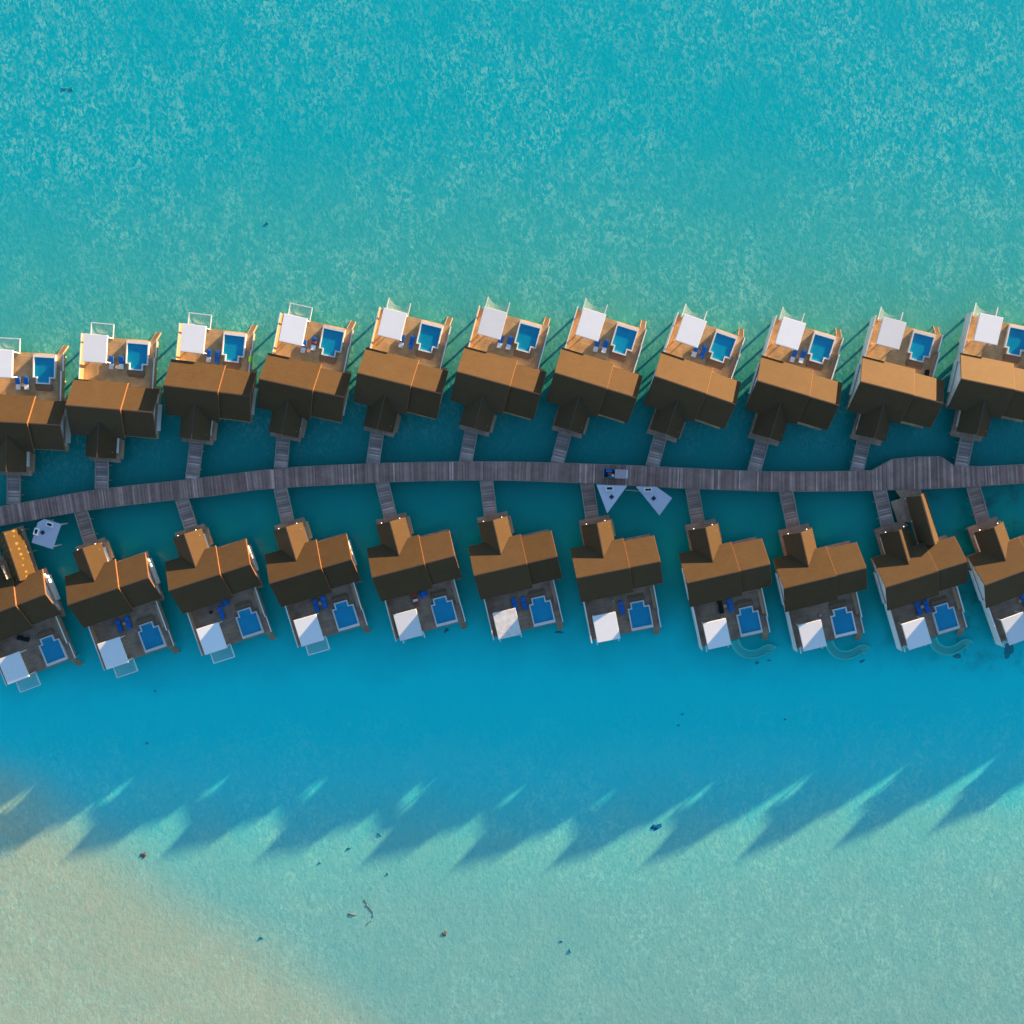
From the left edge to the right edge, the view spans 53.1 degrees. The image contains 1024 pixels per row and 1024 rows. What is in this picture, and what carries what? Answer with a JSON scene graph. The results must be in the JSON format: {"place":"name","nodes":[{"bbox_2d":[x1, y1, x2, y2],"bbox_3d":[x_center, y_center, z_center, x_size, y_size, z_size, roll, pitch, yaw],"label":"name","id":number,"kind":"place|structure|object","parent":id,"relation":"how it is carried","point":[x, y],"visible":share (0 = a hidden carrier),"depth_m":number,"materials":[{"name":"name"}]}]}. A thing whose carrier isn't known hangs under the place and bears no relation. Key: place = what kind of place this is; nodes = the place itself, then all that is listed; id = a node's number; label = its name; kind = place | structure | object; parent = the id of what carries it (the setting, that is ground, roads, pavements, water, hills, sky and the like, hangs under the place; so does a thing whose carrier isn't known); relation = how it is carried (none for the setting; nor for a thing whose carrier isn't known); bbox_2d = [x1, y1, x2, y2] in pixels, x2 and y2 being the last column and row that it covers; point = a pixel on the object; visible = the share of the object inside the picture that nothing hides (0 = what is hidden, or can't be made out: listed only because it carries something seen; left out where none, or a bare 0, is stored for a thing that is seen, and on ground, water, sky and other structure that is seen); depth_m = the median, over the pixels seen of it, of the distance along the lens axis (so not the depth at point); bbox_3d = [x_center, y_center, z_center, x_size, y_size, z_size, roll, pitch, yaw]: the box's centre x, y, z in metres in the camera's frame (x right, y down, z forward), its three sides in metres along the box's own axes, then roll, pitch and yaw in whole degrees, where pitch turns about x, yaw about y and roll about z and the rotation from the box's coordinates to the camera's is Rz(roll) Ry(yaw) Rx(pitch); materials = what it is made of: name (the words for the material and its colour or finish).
{"place":"outdoors","nodes":[
{"label":"outdoors","id":0,"kind":"place"},
{"bbox_2d":[0,0,1023,1023],"bbox_3d":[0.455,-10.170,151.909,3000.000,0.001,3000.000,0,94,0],"label":"water","id":1,"kind":"structure","parent":0,"point":[831,840],"depth_m":152.81,"materials":[{"name":"teal liquid"}]},
{"bbox_2d":[0,526,38,581],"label":"covered walkway","id":2,"kind":"structure","parent":1,"relation":"on","point":[18,554],"depth_m":149.45,"materials":[{"name":"brown wood"}]},
{"bbox_2d":[0,337,70,475],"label":"overwater villa","id":3,"kind":"object","parent":1,"relation":"in","point":[33,417],"visible":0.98,"depth_m":147.87,"materials":[{"name":"brown wood"}]},
{"bbox_2d":[15,376,20,389],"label":"sun lounger","id":4,"kind":"object","parent":3,"relation":"on","point":[18,382],"visible":1,"depth_m":149.40,"materials":[{"name":"blue fabric"}]},
{"bbox_2d":[23,376,28,389],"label":"sun lounger","id":5,"kind":"object","parent":3,"relation":"on","point":[26,382],"visible":1,"depth_m":149.34,"materials":[{"name":"blue fabric"}]},
{"bbox_2d":[0,556,82,692],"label":"overwater villa","id":6,"kind":"object","parent":1,"relation":"in","point":[31,606],"visible":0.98,"depth_m":150.11,"materials":[{"name":"brown wood"}]},
{"bbox_2d":[17,635,29,641],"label":"sun lounger","id":7,"kind":"object","parent":6,"relation":"on","point":[23,638],"visible":1,"depth_m":151.85,"materials":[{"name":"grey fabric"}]},
{"bbox_2d":[32,519,67,548],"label":"jetty shelter","id":8,"kind":"object","parent":1,"relation":"on","point":[45,532],"visible":1,"depth_m":150.15,"materials":[{"name":"white paint"}]},
{"bbox_2d":[65,322,161,462],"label":"overwater villa","id":9,"kind":"object","parent":1,"relation":"in","point":[108,410],"visible":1,"depth_m":147.50,"materials":[{"name":"brown wood"}]},
{"bbox_2d":[109,356,114,368],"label":"sun lounger","id":10,"kind":"object","parent":9,"relation":"on","point":[111,360],"visible":1,"depth_m":149.12,"materials":[{"name":"blue fabric"}]},
{"bbox_2d":[119,356,124,368],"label":"sun lounger","id":11,"kind":"object","parent":9,"relation":"on","point":[121,362],"visible":1,"depth_m":149.12,"materials":[{"name":"blue fabric"}]},
{"bbox_2d":[65,537,179,677],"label":"overwater villa","id":12,"kind":"object","parent":1,"relation":"in","point":[104,590],"visible":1,"depth_m":149.47,"materials":[{"name":"brown wood"}]},
{"bbox_2d":[115,619,123,632],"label":"sun lounger","id":13,"kind":"object","parent":12,"relation":"on","point":[119,625],"visible":1,"depth_m":151.67,"materials":[{"name":"blue fabric"}]},
{"bbox_2d":[124,616,131,629],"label":"sun lounger","id":14,"kind":"object","parent":12,"relation":"on","point":[128,622],"visible":1,"depth_m":151.63,"materials":[{"name":"blue fabric"}]},
{"bbox_2d":[163,312,256,444],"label":"overwater villa","id":15,"kind":"object","parent":1,"relation":"in","point":[202,396],"visible":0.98,"depth_m":147.12,"materials":[{"name":"brown wood"}]},
{"bbox_2d":[206,349,211,362],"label":"sun lounger","id":16,"kind":"object","parent":15,"relation":"on","point":[208,354],"visible":1,"depth_m":149.01,"materials":[{"name":"blue fabric"}]},
{"bbox_2d":[214,350,219,363],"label":"sun lounger","id":17,"kind":"object","parent":15,"relation":"on","point":[217,357],"visible":1,"depth_m":149.06,"materials":[{"name":"blue fabric"}]},
{"bbox_2d":[165,524,276,663],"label":"overwater villa","id":18,"kind":"object","parent":1,"relation":"in","point":[204,577],"visible":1,"depth_m":149.22,"materials":[{"name":"brown wood"}]},
{"bbox_2d":[217,606,225,619],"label":"sun lounger","id":19,"kind":"object","parent":18,"relation":"on","point":[221,613],"visible":1,"depth_m":151.49,"materials":[{"name":"blue fabric"}]},
{"bbox_2d":[220,600,229,606],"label":"armchair","id":20,"kind":"object","parent":18,"relation":"on","point":[224,603],"visible":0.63,"depth_m":151.35,"materials":[{"name":"blue fabric"}]},
{"bbox_2d":[257,303,355,441],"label":"overwater villa","id":21,"kind":"object","parent":1,"relation":"in","point":[296,387],"visible":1,"depth_m":147.10,"materials":[{"name":"brown wood"}]},
{"bbox_2d":[300,340,306,352],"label":"sun lounger","id":22,"kind":"object","parent":21,"relation":"on","point":[303,349],"visible":0.8,"depth_m":148.91,"materials":[{"name":"fabric"}]},
{"bbox_2d":[310,337,316,350],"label":"sun lounger","id":23,"kind":"object","parent":21,"relation":"on","point":[313,342],"visible":1,"depth_m":148.75,"materials":[{"name":"blue fabric"}]},
{"bbox_2d":[265,517,370,655],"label":"overwater villa","id":24,"kind":"object","parent":1,"relation":"in","point":[303,570],"visible":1,"depth_m":149.03,"materials":[{"name":"brown wood"}]},
{"bbox_2d":[312,599,319,612],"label":"sun lounger","id":25,"kind":"object","parent":24,"relation":"on","point":[316,606],"visible":1,"depth_m":151.37,"materials":[{"name":"blue fabric"}]},
{"bbox_2d":[320,596,327,608],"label":"sun lounger","id":26,"kind":"object","parent":24,"relation":"on","point":[324,602],"visible":1,"depth_m":151.34,"materials":[{"name":"blue fabric"}]},
{"bbox_2d":[353,298,452,436],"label":"overwater villa","id":27,"kind":"object","parent":1,"relation":"in","point":[393,380],"visible":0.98,"depth_m":147.00,"materials":[{"name":"brown wood"}]},
{"bbox_2d":[398,334,405,347],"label":"sun lounger","id":28,"kind":"object","parent":27,"relation":"on","point":[401,344],"visible":0.81,"depth_m":148.82,"materials":[{"name":"blue fabric"}]},
{"bbox_2d":[408,335,414,348],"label":"sun lounger","id":29,"kind":"object","parent":27,"relation":"on","point":[411,342],"visible":1,"depth_m":148.76,"materials":[{"name":"blue fabric"}]},
{"bbox_2d":[367,512,466,642],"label":"overwater villa","id":30,"kind":"object","parent":1,"relation":"in","point":[404,564],"visible":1,"depth_m":148.90,"materials":[{"name":"brown wood"}]},
{"bbox_2d":[412,593,418,605],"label":"sun lounger","id":31,"kind":"object","parent":30,"relation":"on","point":[414,597],"visible":0.84,"depth_m":151.16,"materials":[{"name":"red fabric"}]},
{"bbox_2d":[419,590,427,598],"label":"armchair","id":32,"kind":"object","parent":30,"relation":"on","point":[423,594],"visible":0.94,"depth_m":151.17,"materials":[{"name":"blue fabric"}]},
{"bbox_2d":[451,298,549,436],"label":"overwater villa","id":33,"kind":"object","parent":1,"relation":"in","point":[491,379],"visible":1,"depth_m":146.94,"materials":[{"name":"brown wood"}]},
{"bbox_2d":[497,335,503,348],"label":"sun lounger","id":34,"kind":"object","parent":33,"relation":"on","point":[500,342],"visible":0.77,"depth_m":148.75,"materials":[{"name":"blue fabric"}]},
{"bbox_2d":[506,336,512,349],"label":"sun lounger","id":35,"kind":"object","parent":33,"relation":"on","point":[509,342],"visible":1,"depth_m":148.71,"materials":[{"name":"blue fabric"}]},
{"bbox_2d":[0,456,1023,525],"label":"boardwalk","id":36,"kind":"structure","parent":1,"relation":"in","point":[927,472],"depth_m":150.35,"materials":[{"name":"wood"}]},
{"bbox_2d":[6,472,24,504],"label":"footbridge","id":37,"kind":"object","parent":36,"relation":"attached to","point":[16,491],"visible":0.92,"depth_m":150.76,"materials":[{"name":"wood"}]},
{"bbox_2d":[74,509,98,545],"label":"footbridge","id":38,"kind":"object","parent":36,"relation":"attached to","point":[79,520],"visible":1,"depth_m":151.11,"materials":[{"name":"wood"}]},
{"bbox_2d":[95,457,111,488],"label":"footbridge","id":39,"kind":"object","parent":36,"relation":"attached to","point":[101,476],"visible":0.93,"depth_m":150.59,"materials":[{"name":"wood"}]},
{"bbox_2d":[175,497,197,531],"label":"footbridge","id":40,"kind":"object","parent":36,"relation":"attached to","point":[190,516],"visible":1,"depth_m":150.92,"materials":[{"name":"wood"}]},
{"bbox_2d":[185,439,204,480],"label":"footbridge","id":41,"kind":"object","parent":36,"relation":"attached to","point":[193,459],"visible":0.95,"depth_m":150.41,"materials":[{"name":"wood"}]},
{"bbox_2d":[274,434,290,468],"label":"footbridge","id":42,"kind":"object","parent":36,"relation":"attached to","point":[278,458],"visible":0.94,"depth_m":150.29,"materials":[{"name":"wood"}]},
{"bbox_2d":[274,486,293,523],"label":"footbridge","id":43,"kind":"object","parent":36,"relation":"attached to","point":[288,504],"visible":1,"depth_m":150.79,"materials":[{"name":"wood"}]},
{"bbox_2d":[366,428,383,463],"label":"footbridge","id":44,"kind":"object","parent":36,"relation":"attached to","point":[372,453],"visible":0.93,"depth_m":150.19,"materials":[{"name":"wood"}]},
{"bbox_2d":[376,481,396,518],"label":"footbridge","id":45,"kind":"object","parent":36,"relation":"attached to","point":[387,488],"visible":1,"depth_m":150.69,"materials":[{"name":"wood"}]},
{"bbox_2d":[459,426,477,463],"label":"footbridge","id":46,"kind":"object","parent":36,"relation":"attached to","point":[468,444],"visible":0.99,"depth_m":150.13,"materials":[{"name":"wood"}]},
{"bbox_2d":[480,479,496,516],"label":"footbridge","id":47,"kind":"object","parent":36,"relation":"attached to","point":[489,498],"visible":1,"depth_m":150.63,"materials":[{"name":"wood"}]},
{"bbox_2d":[551,428,572,464],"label":"footbridge","id":48,"kind":"object","parent":36,"relation":"attached to","point":[558,446],"visible":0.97,"depth_m":150.11,"materials":[{"name":"wood"}]},
{"bbox_2d":[580,482,598,518],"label":"footbridge","id":49,"kind":"object","parent":36,"relation":"attached to","point":[590,501],"visible":1,"depth_m":150.62,"materials":[{"name":"wood"}]},
{"bbox_2d":[603,469,627,478],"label":"luggage buggy","id":50,"kind":"object","parent":36,"relation":"on","point":[621,473],"visible":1,"depth_m":148.41,"materials":[{"name":"white metal"}]},
{"bbox_2d":[646,431,667,467],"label":"footbridge","id":51,"kind":"object","parent":36,"relation":"attached to","point":[654,449],"visible":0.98,"depth_m":150.11,"materials":[{"name":"wood"}]},
{"bbox_2d":[685,487,704,525],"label":"footbridge","id":52,"kind":"object","parent":36,"relation":"attached to","point":[694,503],"visible":1,"depth_m":150.62,"materials":[{"name":"wood"}]},
{"bbox_2d":[747,435,769,472],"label":"footbridge","id":53,"kind":"object","parent":36,"relation":"attached to","point":[756,452],"visible":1,"depth_m":150.11,"materials":[{"name":"wood"}]},
{"bbox_2d":[779,489,799,530],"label":"footbridge","id":54,"kind":"object","parent":36,"relation":"attached to","point":[789,504],"visible":1,"depth_m":150.62,"materials":[{"name":"wood"}]},
{"bbox_2d":[849,435,871,472],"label":"footbridge","id":55,"kind":"object","parent":36,"relation":"attached to","point":[864,446],"visible":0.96,"depth_m":150.07,"materials":[{"name":"wood"}]},
{"bbox_2d":[873,488,894,528],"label":"footbridge","id":56,"kind":"object","parent":36,"relation":"attached to","point":[885,499],"visible":1,"depth_m":150.56,"materials":[{"name":"wood"}]},
{"bbox_2d":[952,432,974,466],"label":"footbridge","id":57,"kind":"object","parent":36,"relation":"attached to","point":[962,454],"visible":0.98,"depth_m":149.98,"materials":[{"name":"wood"}]},
{"bbox_2d":[966,485,989,524],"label":"footbridge","id":58,"kind":"object","parent":36,"relation":"attached to","point":[977,497],"visible":1,"depth_m":150.49,"materials":[{"name":"wood"}]},
{"bbox_2d":[468,511,562,641],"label":"overwater villa","id":59,"kind":"object","parent":1,"relation":"in","point":[507,565],"visible":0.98,"depth_m":148.82,"materials":[{"name":"brown wood"}]},
{"bbox_2d":[511,598,517,610],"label":"sun lounger","id":60,"kind":"object","parent":59,"relation":"on","point":[514,603],"visible":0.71,"depth_m":151.28,"materials":[{"name":"blue fabric"}]},
{"bbox_2d":[520,596,527,609],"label":"sun lounger","id":61,"kind":"object","parent":59,"relation":"on","point":[523,601],"visible":1,"depth_m":151.26,"materials":[{"name":"blue fabric"}]},
{"bbox_2d":[546,298,646,438],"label":"overwater villa","id":62,"kind":"object","parent":1,"relation":"in","point":[586,381],"visible":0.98,"depth_m":146.94,"materials":[{"name":"brown wood"}]},
{"bbox_2d":[593,339,600,352],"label":"sun lounger","id":63,"kind":"object","parent":62,"relation":"on","point":[596,346],"visible":0.77,"depth_m":148.73,"materials":[{"name":"blue fabric"}]},
{"bbox_2d":[601,339,608,352],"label":"sun lounger","id":64,"kind":"object","parent":62,"relation":"on","point":[605,346],"visible":1,"depth_m":148.72,"materials":[{"name":"blue fabric"}]},
{"bbox_2d":[596,484,626,512],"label":"jetty shelter","id":65,"kind":"object","parent":1,"relation":"on","point":[610,494],"visible":1,"depth_m":149.21,"materials":[{"name":"fabric"}]},
{"bbox_2d":[570,515,662,644],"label":"overwater villa","id":66,"kind":"object","parent":1,"relation":"in","point":[608,568],"visible":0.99,"depth_m":148.82,"materials":[{"name":"brown wood"}]},
{"bbox_2d":[618,601,624,613],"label":"sun lounger","id":67,"kind":"object","parent":66,"relation":"on","point":[621,607],"visible":1,"depth_m":151.25,"materials":[{"name":"blue fabric"}]},
{"bbox_2d":[636,486,671,514],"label":"jetty shelter","id":68,"kind":"object","parent":1,"relation":"on","point":[658,499],"visible":0.99,"depth_m":149.22,"materials":[{"name":"fabric"}]},
{"bbox_2d":[650,823,661,830],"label":"coral clump","id":69,"kind":"object","parent":1,"relation":"on","point":[655,827],"visible":1,"depth_m":155.68,"materials":[{"name":"blue"}]},
{"bbox_2d":[643,304,744,442],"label":"overwater villa","id":70,"kind":"object","parent":1,"relation":"in","point":[684,384],"visible":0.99,"depth_m":146.93,"materials":[{"name":"brown wood"}]},
{"bbox_2d":[691,345,699,357],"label":"sun lounger","id":71,"kind":"object","parent":70,"relation":"on","point":[694,352],"visible":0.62,"depth_m":148.79,"materials":[{"name":"blue fabric"}]},
{"bbox_2d":[699,345,707,358],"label":"sun lounger","id":72,"kind":"object","parent":70,"relation":"on","point":[703,351],"visible":1,"depth_m":148.72,"materials":[{"name":"blue fabric"}]},
{"bbox_2d":[678,519,771,651],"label":"overwater villa","id":73,"kind":"object","parent":1,"relation":"in","point":[715,570],"visible":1,"depth_m":148.86,"materials":[{"name":"brown wood"}]},
{"bbox_2d":[717,600,723,613],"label":"sun lounger","id":74,"kind":"object","parent":73,"relation":"on","point":[720,607],"visible":0.96,"depth_m":151.21,"materials":[{"name":"grey fabric"}]},
{"bbox_2d":[727,598,733,611],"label":"sun lounger","id":75,"kind":"object","parent":73,"relation":"on","point":[730,605],"visible":0.99,"depth_m":151.18,"materials":[{"name":"blue fabric"}]},
{"bbox_2d":[731,639,776,658],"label":"water slide","id":76,"kind":"object","parent":1,"relation":"on","point":[739,649],"visible":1,"depth_m":152.66,"materials":[{"name":"white paint"}]},
{"bbox_2d":[745,307,843,445],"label":"overwater villa","id":77,"kind":"object","parent":1,"relation":"in","point":[783,391],"visible":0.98,"depth_m":146.94,"materials":[{"name":"brown wood"}]},
{"bbox_2d":[789,350,797,362],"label":"sun lounger","id":78,"kind":"object","parent":77,"relation":"on","point":[793,356],"visible":0.84,"depth_m":148.78,"materials":[{"name":"blue fabric"}]},
{"bbox_2d":[798,350,806,362],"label":"sun lounger","id":79,"kind":"object","parent":77,"relation":"on","point":[802,356],"visible":1,"depth_m":148.73,"materials":[{"name":"blue fabric"}]},
{"bbox_2d":[773,523,866,653],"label":"overwater villa","id":80,"kind":"object","parent":1,"relation":"in","point":[828,582],"visible":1,"depth_m":148.87,"materials":[{"name":"brown wood"}]},
{"bbox_2d":[826,640,869,659],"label":"water slide","id":81,"kind":"object","parent":1,"relation":"on","point":[835,651],"visible":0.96,"depth_m":152.64,"materials":[{"name":"white paint"}]},
{"bbox_2d":[846,307,943,445],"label":"overwater villa","id":82,"kind":"object","parent":1,"relation":"in","point":[891,382],"visible":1,"depth_m":146.95,"materials":[{"name":"brown wood"}]},
{"bbox_2d":[891,489,938,545],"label":"covered walkway","id":83,"kind":"structure","parent":1,"relation":"in","point":[911,506],"depth_m":149.02,"materials":[{"name":"wood"}]},
{"bbox_2d":[870,520,967,651],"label":"overwater villa","id":84,"kind":"object","parent":1,"relation":"in","point":[908,572],"visible":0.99,"depth_m":148.80,"materials":[{"name":"brown wood"}]},
{"bbox_2d":[914,602,922,614],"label":"sun lounger","id":85,"kind":"object","parent":84,"relation":"on","point":[918,608],"visible":0.96,"depth_m":151.13,"materials":[{"name":"blue fabric"}]},
{"bbox_2d":[922,599,930,612],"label":"sun lounger","id":86,"kind":"object","parent":84,"relation":"on","point":[926,607],"visible":1,"depth_m":151.11,"materials":[{"name":"blue fabric"}]},
{"bbox_2d":[930,637,972,654],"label":"water slide","id":87,"kind":"object","parent":1,"relation":"on","point":[939,648],"visible":0.95,"depth_m":152.56,"materials":[{"name":"white paint"}]},
{"bbox_2d":[953,654,960,658],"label":"coral clump","id":88,"kind":"object","parent":1,"relation":"on","point":[958,656],"visible":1,"depth_m":153.79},
{"bbox_2d":[944,303,1023,441],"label":"overwater villa","id":89,"kind":"object","parent":1,"relation":"in","point":[986,383],"visible":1,"depth_m":146.90,"materials":[{"name":"brown wood"}]},
{"bbox_2d":[965,517,1023,647],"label":"overwater villa","id":90,"kind":"object","parent":1,"relation":"in","point":[995,561],"visible":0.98,"depth_m":148.74,"materials":[{"name":"brown wood"}]},
{"bbox_2d":[1004,643,1013,658],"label":"coral clump","id":91,"kind":"object","parent":1,"relation":"on","point":[1009,650],"visible":0.89,"depth_m":153.70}
]}

